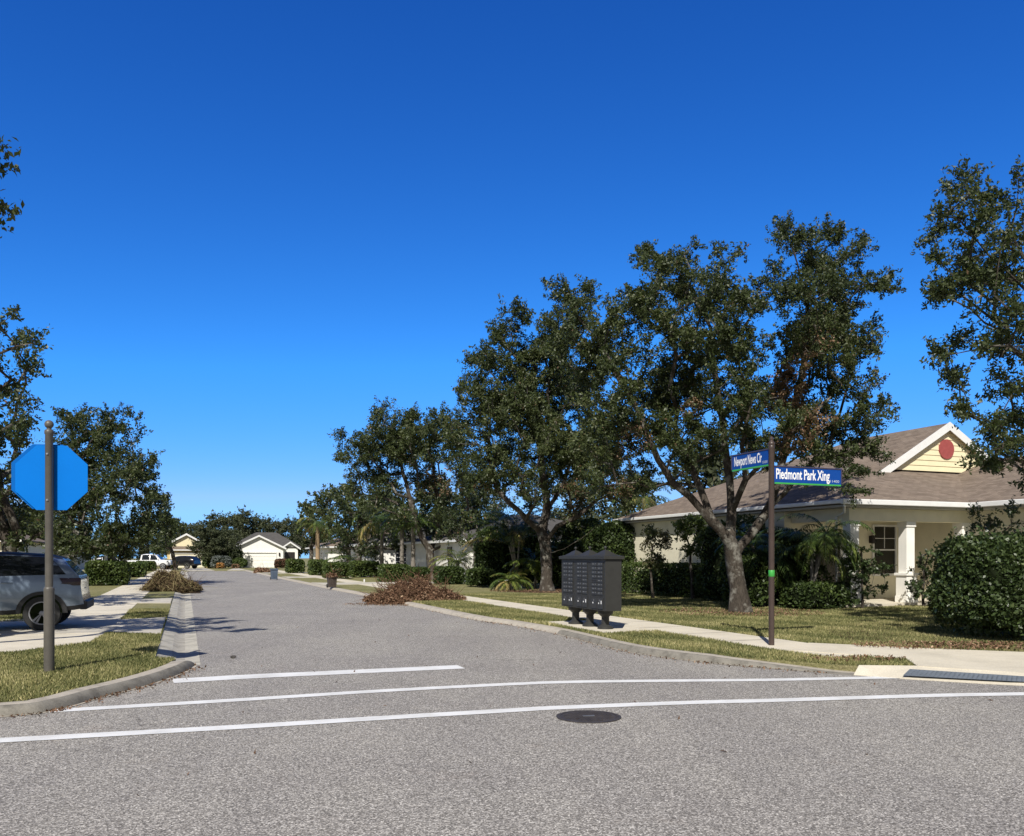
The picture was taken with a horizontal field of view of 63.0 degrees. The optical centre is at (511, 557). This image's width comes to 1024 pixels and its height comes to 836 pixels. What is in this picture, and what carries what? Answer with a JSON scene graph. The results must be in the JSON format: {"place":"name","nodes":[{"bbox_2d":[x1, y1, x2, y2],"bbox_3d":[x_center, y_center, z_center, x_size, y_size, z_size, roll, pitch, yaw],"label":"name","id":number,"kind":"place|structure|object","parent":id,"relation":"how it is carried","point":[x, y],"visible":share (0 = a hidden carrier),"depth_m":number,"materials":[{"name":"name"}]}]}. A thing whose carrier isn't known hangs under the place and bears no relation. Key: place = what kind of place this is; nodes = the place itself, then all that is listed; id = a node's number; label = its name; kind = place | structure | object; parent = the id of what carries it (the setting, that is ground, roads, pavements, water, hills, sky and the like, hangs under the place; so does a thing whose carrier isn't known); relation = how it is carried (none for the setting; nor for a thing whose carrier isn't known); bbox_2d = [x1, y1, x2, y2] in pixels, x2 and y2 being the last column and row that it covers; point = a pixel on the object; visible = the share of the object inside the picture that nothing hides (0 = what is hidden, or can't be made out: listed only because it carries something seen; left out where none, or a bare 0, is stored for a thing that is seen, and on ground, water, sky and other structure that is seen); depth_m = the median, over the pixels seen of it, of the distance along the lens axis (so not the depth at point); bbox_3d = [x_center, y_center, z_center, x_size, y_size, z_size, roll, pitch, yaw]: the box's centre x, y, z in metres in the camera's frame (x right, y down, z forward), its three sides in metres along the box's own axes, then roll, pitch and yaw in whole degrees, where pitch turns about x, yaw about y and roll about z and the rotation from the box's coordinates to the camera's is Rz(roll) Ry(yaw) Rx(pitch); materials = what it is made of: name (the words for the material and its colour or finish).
{"place":"outdoors","nodes":[
{"label":"outdoors","id":0,"kind":"place"},
{"bbox_2d":[0,617,165,635],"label":"driveway","id":1,"kind":"structure","parent":0,"point":[80,626],"depth_m":17.86,"materials":[{"name":"concrete"}]},
{"bbox_2d":[0,552,93,629],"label":"parked suv","id":2,"kind":"object","parent":1,"relation":"on","point":[22,580],"visible":0.67,"depth_m":16.92,"materials":[{"name":"paint"}]},
{"bbox_2d":[0,570,170,651],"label":"sidewalk","id":3,"kind":"structure","parent":0,"point":[27,642],"depth_m":21.41,"materials":[{"name":"concrete"}]},
{"bbox_2d":[0,135,24,237],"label":"oak tree","id":4,"kind":"object","parent":3,"relation":"on","point":[13,211],"visible":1,"depth_m":11.57,"materials":[{"name":"green plant"}]},
{"bbox_2d":[0,567,181,701],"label":"lawn","id":5,"kind":"structure","parent":0,"point":[96,590],"depth_m":32.00,"materials":[{"name":"plant"}]},
{"bbox_2d":[0,304,79,552],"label":"oak tree","id":6,"kind":"object","parent":5,"relation":"on","point":[12,528],"visible":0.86,"depth_m":24.48,"materials":[{"name":"green plant"}]},
{"bbox_2d":[11,420,87,672],"bbox_3d":[-6.074,-0.120,10.929,0.960,3.341,0.179,0,0,-7],"label":"stop sign","id":7,"kind":"object","parent":5,"relation":"on","point":[48,477],"visible":0.98,"depth_m":10.95,"materials":[{"name":"metal"}]},
{"bbox_2d":[0,608,175,701],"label":"grass","id":8,"kind":"structure","parent":5,"relation":"on","point":[94,665],"depth_m":11.78,"materials":[{"name":"plant"}]},
{"bbox_2d":[84,559,130,585],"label":"hedge","id":9,"kind":"object","parent":5,"relation":"on","point":[106,572],"visible":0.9,"depth_m":44.18,"materials":[{"name":"green plant"}]},
{"bbox_2d":[39,401,183,564],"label":"oak tree","id":10,"kind":"object","parent":5,"relation":"on","point":[111,539],"visible":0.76,"depth_m":46.05,"materials":[{"name":"green plant"}]},
{"bbox_2d":[127,561,146,576],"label":"hedge","id":11,"kind":"object","parent":5,"relation":"on","point":[136,569],"visible":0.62,"depth_m":62.52,"materials":[{"name":"green plant"}]},
{"bbox_2d":[149,513,186,569],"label":"oak tree","id":12,"kind":"object","parent":5,"relation":"on","point":[166,548],"visible":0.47,"depth_m":99.40,"materials":[{"name":"green plant"}]},
{"bbox_2d":[127,559,215,592],"bbox_3d":[-15.603,0.851,38.308,4.012,1.538,4.081,0,0,15],"label":"brush pile","id":13,"kind":"object","parent":5,"relation":"on","point":[163,580],"visible":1,"depth_m":37.35,"materials":[{"name":"plant"}]},
{"bbox_2d":[167,533,206,567],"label":"yellow house","id":14,"kind":"structure","parent":5,"relation":"on","point":[179,549],"depth_m":122.20,"materials":[{"name":"paint"}]},
{"bbox_2d":[94,597,171,603],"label":"driveway","id":15,"kind":"structure","parent":0,"point":[97,600],"depth_m":28.61,"materials":[{"name":"concrete"}]},
{"bbox_2d":[181,568,214,570],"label":"driveway","id":16,"kind":"structure","parent":0,"point":[198,569],"depth_m":104.66,"materials":[{"name":"concrete"}]},
{"bbox_2d":[175,556,200,568],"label":"parked suv","id":17,"kind":"object","parent":16,"relation":"on","point":[188,560],"visible":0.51,"depth_m":110.48,"materials":[{"name":"black paint"}]},
{"bbox_2d":[91,558,308,566],"bbox_3d":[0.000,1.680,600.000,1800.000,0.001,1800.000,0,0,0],"label":"ground","id":18,"kind":"structure","parent":0,"point":[306,560],"depth_m":644.27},
{"bbox_2d":[193,509,233,545],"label":"background tree","id":19,"kind":"object","parent":18,"relation":"on","point":[213,519],"visible":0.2,"depth_m":152.09,"materials":[{"name":"plant"}]},
{"bbox_2d":[225,505,259,542],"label":"background tree","id":20,"kind":"object","parent":18,"relation":"on","point":[242,518],"visible":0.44,"depth_m":148.58,"materials":[{"name":"plant"}]},
{"bbox_2d":[260,514,286,537],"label":"background tree","id":21,"kind":"object","parent":18,"relation":"on","point":[269,526],"visible":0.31,"depth_m":150.16,"materials":[{"name":"plant"}]},
{"bbox_2d":[184,567,245,570],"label":"lawn","id":22,"kind":"structure","parent":0,"point":[222,569],"depth_m":106.38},
{"bbox_2d":[184,521,225,567],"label":"background tree","id":23,"kind":"object","parent":22,"relation":"on","point":[197,546],"visible":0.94,"depth_m":116.99,"materials":[{"name":"plant"}]},
{"bbox_2d":[204,524,241,567],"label":"background tree","id":24,"kind":"object","parent":22,"relation":"on","point":[222,536],"visible":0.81,"depth_m":117.93,"materials":[{"name":"plant"}]},
{"bbox_2d":[235,532,301,567],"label":"white house","id":25,"kind":"structure","parent":0,"point":[262,549],"depth_m":122.75,"materials":[{"name":"paint"}]},
{"bbox_2d":[242,552,276,567],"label":"garage door","id":26,"kind":"structure","parent":25,"relation":"in","point":[255,559],"depth_m":122.29,"materials":[{"name":"white paint"}]},
{"bbox_2d":[282,576,373,577],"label":"driveway","id":27,"kind":"structure","parent":0,"point":[309,577],"depth_m":61.83,"materials":[{"name":"concrete"}]},
{"bbox_2d":[0,571,1023,835],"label":"road","id":28,"kind":"structure","parent":0,"point":[912,767],"depth_m":7.07,"materials":[{"name":"asphalt"}]},
{"bbox_2d":[0,661,197,716],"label":"curb","id":29,"kind":"structure","parent":28,"relation":"on","point":[77,696],"depth_m":9.52,"materials":[{"name":"concrete"}]},
{"bbox_2d":[1,663,205,718],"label":"fallen leaves","id":30,"kind":"object","parent":28,"relation":"on","point":[98,698],"visible":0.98,"depth_m":9.67,"materials":[{"name":"brown plant"}]},
{"bbox_2d":[156,571,200,664],"bbox_3d":[-21.266,1.567,54.094,0.635,0.098,89.753,0,0,-21],"label":"gutter","id":31,"kind":"object","parent":28,"relation":"on","point":[178,640],"visible":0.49,"depth_m":17.39,"materials":[{"name":"concrete"}]},
{"bbox_2d":[172,665,462,682],"bbox_3d":[-2.579,1.595,11.520,3.921,0.001,0.471,0,0,-21],"label":"road marking","id":32,"kind":"object","parent":28,"relation":"on","point":[212,678],"visible":1,"depth_m":11.48,"materials":[{"name":"paint"}]},
{"bbox_2d":[51,676,889,711],"bbox_3d":[0.095,1.595,10.229,10.268,0.001,0.867,0,0,-14],"label":"road marking","id":33,"kind":"object","parent":28,"relation":"on","point":[381,690],"visible":0.99,"depth_m":10.24,"materials":[{"name":"paint"}]},
{"bbox_2d":[0,692,1023,741],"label":"road marking","id":34,"kind":"object","parent":28,"relation":"on","point":[141,732],"visible":1,"depth_m":8.54,"materials":[{"name":"paint"}]},
{"bbox_2d":[246,570,854,674],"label":"curb","id":35,"kind":"structure","parent":28,"relation":"on","point":[647,650],"depth_m":14.52,"materials":[{"name":"concrete"}]},
{"bbox_2d":[556,710,620,722],"bbox_3d":[0.768,1.591,8.373,0.650,0.013,0.650,0,0,-11],"label":"manhole cover","id":36,"kind":"object","parent":28,"relation":"on","point":[588,716],"visible":1,"depth_m":8.34,"materials":[{"name":"metal"}]},
{"bbox_2d":[854,665,1023,685],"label":"curb ramp","id":37,"kind":"structure","parent":28,"relation":"on","point":[895,671],"depth_m":11.13,"materials":[{"name":"concrete"}]},
{"bbox_2d":[0,0,1023,557],"label":"sky","id":38,"kind":"structure","parent":0,"point":[242,226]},
{"bbox_2d":[278,570,859,656],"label":"sidewalk","id":39,"kind":"structure","parent":0,"point":[779,644],"depth_m":17.84,"materials":[{"name":"concrete"}]},
{"bbox_2d":[240,567,1023,671],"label":"lawn","id":40,"kind":"structure","parent":0,"point":[466,589],"depth_m":38.04,"materials":[{"name":"plant"}]},
{"bbox_2d":[284,558,304,572],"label":"hedge","id":41,"kind":"object","parent":40,"relation":"on","point":[294,565],"visible":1,"depth_m":78.77,"materials":[{"name":"green plant"}]},
{"bbox_2d":[293,499,339,558],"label":"oak tree","id":42,"kind":"object","parent":40,"relation":"on","point":[312,536],"visible":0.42,"depth_m":91.78,"materials":[{"name":"green plant"}]},
{"bbox_2d":[296,517,338,559],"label":"queen palm","id":43,"kind":"object","parent":40,"relation":"on","point":[319,525],"visible":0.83,"depth_m":83.80,"materials":[{"name":"green plant"}]},
{"bbox_2d":[322,561,349,578],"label":"hedge","id":44,"kind":"object","parent":40,"relation":"on","point":[339,566],"visible":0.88,"depth_m":58.48,"materials":[{"name":"green plant"}]},
{"bbox_2d":[305,533,386,561],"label":"brown roof house","id":45,"kind":"structure","parent":40,"relation":"on","point":[327,548],"depth_m":92.00,"materials":[{"name":"white paint"}]},
{"bbox_2d":[296,479,406,560],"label":"oak tree","id":46,"kind":"object","parent":40,"relation":"on","point":[322,501],"visible":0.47,"depth_m":74.52,"materials":[{"name":"green plant"}]},
{"bbox_2d":[348,560,378,577],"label":"hedge","id":47,"kind":"object","parent":40,"relation":"on","point":[362,568],"visible":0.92,"depth_m":62.44,"materials":[{"name":"green plant"}]},
{"bbox_2d":[319,493,434,561],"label":"oak tree","id":48,"kind":"object","parent":40,"relation":"on","point":[369,550],"visible":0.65,"depth_m":65.53,"materials":[{"name":"green plant"}]},
{"bbox_2d":[351,511,405,563],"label":"queen palm","id":49,"kind":"object","parent":40,"relation":"on","point":[372,523],"visible":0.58,"depth_m":61.87,"materials":[{"name":"green plant"}]},
{"bbox_2d":[344,527,425,563],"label":"pale house","id":50,"kind":"structure","parent":40,"relation":"on","point":[392,557],"depth_m":68.19,"materials":[{"name":"white paint"}]},
{"bbox_2d":[377,563,410,581],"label":"hedge","id":51,"kind":"object","parent":40,"relation":"on","point":[393,569],"visible":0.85,"depth_m":50.27,"materials":[{"name":"green plant"}]},
{"bbox_2d":[375,510,429,563],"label":"queen palm","id":52,"kind":"object","parent":40,"relation":"on","point":[401,545],"visible":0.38,"depth_m":57.87,"materials":[{"name":"green plant"}]},
{"bbox_2d":[353,564,466,603],"bbox_3d":[-3.527,0.894,29.420,3.978,1.407,2.969,0,0,-6],"label":"brush pile","id":53,"kind":"object","parent":40,"relation":"on","point":[418,588],"visible":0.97,"depth_m":28.78,"materials":[{"name":"brown plant"}]},
{"bbox_2d":[432,565,465,584],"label":"hedge","id":54,"kind":"object","parent":40,"relation":"on","point":[453,574],"visible":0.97,"depth_m":46.46,"materials":[{"name":"green plant"}]},
{"bbox_2d":[428,549,472,568],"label":"date palm","id":55,"kind":"object","parent":40,"relation":"on","point":[453,561],"visible":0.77,"depth_m":49.82,"materials":[{"name":"green plant"}]},
{"bbox_2d":[430,504,506,566],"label":"oak tree","id":56,"kind":"object","parent":40,"relation":"on","point":[450,524],"visible":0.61,"depth_m":46.62,"materials":[{"name":"green plant"}]},
{"bbox_2d":[423,487,520,538],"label":"oak tree","id":57,"kind":"object","parent":40,"relation":"on","point":[482,502],"visible":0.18,"depth_m":59.48,"materials":[{"name":"green plant"}]},
{"bbox_2d":[398,514,561,580],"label":"grey roof house","id":58,"kind":"structure","parent":40,"relation":"on","point":[420,556],"depth_m":56.70,"materials":[{"name":"white paint"}]},
{"bbox_2d":[464,567,497,586],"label":"shrub","id":59,"kind":"object","parent":40,"relation":"on","point":[477,576],"visible":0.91,"depth_m":42.53,"materials":[{"name":"green plant"}]},
{"bbox_2d":[472,526,504,585],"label":"shrub","id":60,"kind":"object","parent":40,"relation":"on","point":[489,554],"visible":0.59,"depth_m":43.42,"materials":[{"name":"green plant"}]},
{"bbox_2d":[489,572,533,590],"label":"areca palm","id":61,"kind":"object","parent":40,"relation":"on","point":[509,583],"visible":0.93,"depth_m":37.73,"materials":[{"name":"green plant"}]},
{"bbox_2d":[460,505,563,586],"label":"areca palm","id":62,"kind":"object","parent":40,"relation":"on","point":[515,532],"visible":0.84,"depth_m":40.42,"materials":[{"name":"green plant"}]},
{"bbox_2d":[501,526,554,584],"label":"shrub","id":63,"kind":"object","parent":40,"relation":"on","point":[530,542],"visible":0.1,"depth_m":44.24,"materials":[{"name":"green plant"}]},
{"bbox_2d":[502,545,560,588],"bbox_3d":[1.241,0.457,39.838,3.382,2.114,3.088,0,0,0],"label":"areca palm","id":64,"kind":"object","parent":40,"relation":"on","point":[531,564],"visible":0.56,"depth_m":39.36,"materials":[{"name":"green plant"}]},
{"bbox_2d":[508,590,561,592],"bbox_3d":[1.460,1.504,36.947,3.465,0.001,2.822,0,0,0],"label":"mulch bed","id":65,"kind":"object","parent":40,"relation":"on","point":[538,591],"visible":0.28,"depth_m":36.77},
{"bbox_2d":[437,293,638,591],"bbox_3d":[1.283,-4.796,36.895,9.296,12.690,8.777,0,0,0],"label":"oak tree","id":66,"kind":"object","parent":65,"relation":"on","point":[509,405],"visible":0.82,"depth_m":35.79,"materials":[{"name":"green plant"}]},
{"bbox_2d":[533,538,587,588],"bbox_3d":[2.420,0.295,40.003,3.004,2.537,1.929,0,0,-11],"label":"shrub","id":67,"kind":"object","parent":40,"relation":"on","point":[557,565],"visible":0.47,"depth_m":39.34,"materials":[{"name":"green plant"}]},
{"bbox_2d":[540,468,607,522],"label":"background tree","id":68,"kind":"object","parent":40,"relation":"on","point":[557,511],"visible":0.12,"depth_m":78.88,"materials":[{"name":"plant"}]},
{"bbox_2d":[553,516,615,587],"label":"shrub","id":69,"kind":"object","parent":40,"relation":"on","point":[564,532],"visible":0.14,"depth_m":41.28,"materials":[{"name":"green plant"}]},
{"bbox_2d":[549,620,653,632],"bbox_3d":[1.817,1.550,18.266,1.250,0.100,3.100,0,0,-21],"label":"mailbox pad","id":70,"kind":"object","parent":40,"relation":"on","point":[617,628],"visible":0.15,"depth_m":17.87,"materials":[{"name":"concrete"}]},
{"bbox_2d":[559,546,624,628],"bbox_3d":[1.700,0.635,18.221,0.470,1.750,2.235,0,0,-21],"label":"cluster mailbox","id":71,"kind":"object","parent":70,"relation":"on","point":[591,583],"visible":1,"depth_m":17.74,"materials":[{"name":"metal"}]},
{"bbox_2d":[579,520,636,588],"bbox_3d":[4.387,-0.098,36.997,2.805,3.284,2.185,0,0,-17],"label":"shrub","id":72,"kind":"object","parent":40,"relation":"on","point":[617,541],"visible":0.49,"depth_m":36.35,"materials":[{"name":"green plant"}]},
{"bbox_2d":[586,476,661,528],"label":"background tree","id":73,"kind":"object","parent":40,"relation":"on","point":[610,509],"visible":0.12,"depth_m":60.90,"materials":[{"name":"plant"}]},
{"bbox_2d":[639,523,673,597],"bbox_3d":[5.259,0.132,30.354,1.347,2.774,1.455,0,0,0],"label":"tree","id":74,"kind":"object","parent":40,"relation":"on","point":[657,558],"visible":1,"depth_m":30.26,"materials":[{"name":"plant"}]},
{"bbox_2d":[655,435,748,496],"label":"background tree","id":75,"kind":"object","parent":40,"relation":"on","point":[710,478],"visible":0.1,"depth_m":73.01,"materials":[{"name":"plant"}]},
{"bbox_2d":[411,593,1023,665],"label":"grass","id":76,"kind":"structure","parent":40,"relation":"on","point":[807,627],"depth_m":18.57,"materials":[{"name":"plant"}]},
{"bbox_2d":[659,607,823,615],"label":"fallen leaves","id":77,"kind":"object","parent":40,"relation":"on","point":[723,610],"visible":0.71,"depth_m":22.37,"materials":[{"name":"brown plant"}]},
{"bbox_2d":[718,551,780,606],"bbox_3d":[7.234,0.679,25.272,1.828,1.745,1.944,0,0,-21],"label":"shrub","id":78,"kind":"object","parent":40,"relation":"on","point":[757,582],"visible":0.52,"depth_m":24.59,"materials":[{"name":"green plant"}]},
{"bbox_2d":[711,523,804,605],"bbox_3d":[7.326,0.252,25.352,2.753,2.523,2.783,0,0,0],"label":"pygmy palm","id":79,"kind":"object","parent":40,"relation":"on","point":[754,541],"visible":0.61,"depth_m":24.82,"materials":[{"name":"green plant"}]},
{"bbox_2d":[731,436,841,644],"bbox_3d":[4.813,-0.254,14.605,1.906,3.627,0.969,0,0,15],"label":"street name sign","id":80,"kind":"object","parent":40,"relation":"on","point":[796,475],"visible":0.98,"depth_m":14.41,"materials":[{"name":"metal"}]},
{"bbox_2d":[612,422,1023,607],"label":"corner house","id":81,"kind":"structure","parent":40,"relation":"on","point":[927,490],"depth_m":28.43,"materials":[{"name":"brown"}]},
{"bbox_2d":[872,524,896,575],"bbox_3d":[12.915,-0.246,28.959,1.090,1.767,0.065,0,0,-21],"label":"window","id":82,"kind":"structure","parent":81,"relation":"in","point":[885,535],"depth_m":29.00,"materials":[{"name":"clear glass"}]},
{"bbox_2d":[832,620,1020,642],"bbox_3d":[8.551,1.498,17.264,3.464,0.001,6.745,0,0,45],"label":"mulch bed","id":83,"kind":"object","parent":40,"relation":"on","point":[897,631],"visible":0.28,"depth_m":16.65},
{"bbox_2d":[918,524,1023,640],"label":"shrub","id":84,"kind":"object","parent":83,"relation":"on","point":[976,581],"visible":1,"depth_m":14.92,"materials":[{"name":"green plant"}]},
{"bbox_2d":[852,639,1023,649],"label":"fallen leaves","id":85,"kind":"object","parent":40,"relation":"on","point":[971,644],"visible":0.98,"depth_m":14.00,"materials":[{"name":"brown plant"}]},
{"bbox_2d":[910,154,1023,495],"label":"oak tree","id":86,"kind":"object","parent":40,"relation":"on","point":[993,272],"visible":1,"depth_m":14.77,"materials":[{"name":"green plant"}]},
{"bbox_2d":[965,495,1023,535],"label":"leggy shrub","id":87,"kind":"object","parent":40,"relation":"on","point":[990,524],"visible":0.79,"depth_m":20.00,"materials":[{"name":"green plant"}]},
{"label":"mulch bed","id":88,"kind":"structure","parent":40,"relation":"on","visible":0},
{"bbox_2d":[671,512,707,598],"bbox_3d":[6.584,-0.069,29.639,1.709,3.175,1.358,0,0,-17],"label":"tree","id":89,"kind":"object","parent":88,"relation":"on","point":[696,521],"visible":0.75,"depth_m":29.55,"materials":[{"name":"green plant"}]},
{"bbox_2d":[622,557,834,606],"bbox_3d":[6.960,0.761,30.267,1.504,1.568,12.205,0,0,-21],"label":"hedge","id":90,"kind":"object","parent":88,"relation":"on","point":[673,578],"visible":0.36,"depth_m":31.52,"materials":[{"name":"green plant"}]},
{"bbox_2d":[692,513,768,599],"bbox_3d":[7.254,0.037,27.811,1.918,3.007,3.072,0,0,-21],"label":"shrub","id":91,"kind":"object","parent":88,"relation":"on","point":[711,574],"visible":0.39,"depth_m":27.74,"materials":[{"name":"green plant"}]},
{"bbox_2d":[747,527,815,603],"bbox_3d":[8.279,0.306,26.479,1.673,2.488,3.087,0,0,-21],"label":"shrub","id":92,"kind":"object","parent":88,"relation":"on","point":[783,540],"visible":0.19,"depth_m":25.45,"materials":[{"name":"green plant"}]},
{"bbox_2d":[776,580,852,608],"bbox_3d":[8.822,1.097,24.298,2.014,0.914,1.444,0,0,-21],"label":"shrub","id":93,"kind":"object","parent":88,"relation":"on","point":[816,594],"visible":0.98,"depth_m":23.85,"materials":[{"name":"green plant"}]},
{"bbox_2d":[774,513,874,608],"bbox_3d":[9.054,0.116,24.556,2.928,2.801,3.055,0,0,0],"label":"pygmy palm","id":94,"kind":"object","parent":88,"relation":"on","point":[820,543],"visible":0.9,"depth_m":24.17,"materials":[{"name":"green plant"}]},
{"label":"mulch bed","id":95,"kind":"structure","parent":40,"relation":"on","visible":0},
{"bbox_2d":[327,395,489,579],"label":"oak tree","id":96,"kind":"object","parent":95,"relation":"on","point":[398,445],"visible":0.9,"depth_m":55.20,"materials":[{"name":"green plant"}]},
{"bbox_2d":[382,511,437,566],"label":"queen palm","id":97,"kind":"object","parent":95,"relation":"on","point":[419,518],"visible":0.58,"depth_m":56.86,"materials":[{"name":"green plant"}]},
{"label":"mulch bed","id":98,"kind":"structure","parent":40,"relation":"on","visible":0},
{"bbox_2d":[835,545,897,607],"bbox_3d":[10.152,0.559,24.299,1.830,1.908,1.304,0,0,0],"label":"leggy shrub","id":99,"kind":"object","parent":98,"relation":"on","point":[866,567],"visible":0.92,"depth_m":24.19,"materials":[{"name":"green plant"}]},
{"bbox_2d":[904,548,938,605],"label":"leggy shrub","id":100,"kind":"object","parent":98,"relation":"on","point":[927,572],"visible":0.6,"depth_m":25.07,"materials":[{"name":"green plant"}]},
{"bbox_2d":[611,477,672,518],"bbox_3d":[6.354,-1.130,40.029,3.392,5.280,3.205,0,0,0],"label":"tree","id":101,"kind":"object","parent":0,"point":[644,500],"visible":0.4,"depth_m":39.87,"materials":[{"name":"green plant"}]},
{"bbox_2d":[790,643,1023,672],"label":"sidewalk","id":102,"kind":"structure","parent":0,"point":[1001,661],"depth_m":12.69,"materials":[{"name":"concrete"}]},
{"bbox_2d":[903,669,1023,681],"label":"tactile paving","id":103,"kind":"structure","parent":0,"point":[941,674],"depth_m":10.84,"materials":[{"name":"concrete"}]},
{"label":"driveway","id":104,"kind":"structure","parent":0,"visible":0},
{"bbox_2d":[127,554,171,568],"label":"pickup truck","id":105,"kind":"object","parent":104,"relation":"on","point":[161,562],"visible":0.45,"depth_m":103.08,"materials":[{"name":"white paint"}]},
{"label":"mulch bed","id":106,"kind":"structure","parent":0,"visible":0},
{"bbox_2d":[529,209,906,612],"bbox_3d":[5.688,-4.067,22.737,10.417,11.216,6.480,0,0,0],"label":"oak tree","id":107,"kind":"object","parent":106,"relation":"on","point":[821,332],"visible":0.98,"depth_m":21.71,"materials":[{"name":"green plant"}]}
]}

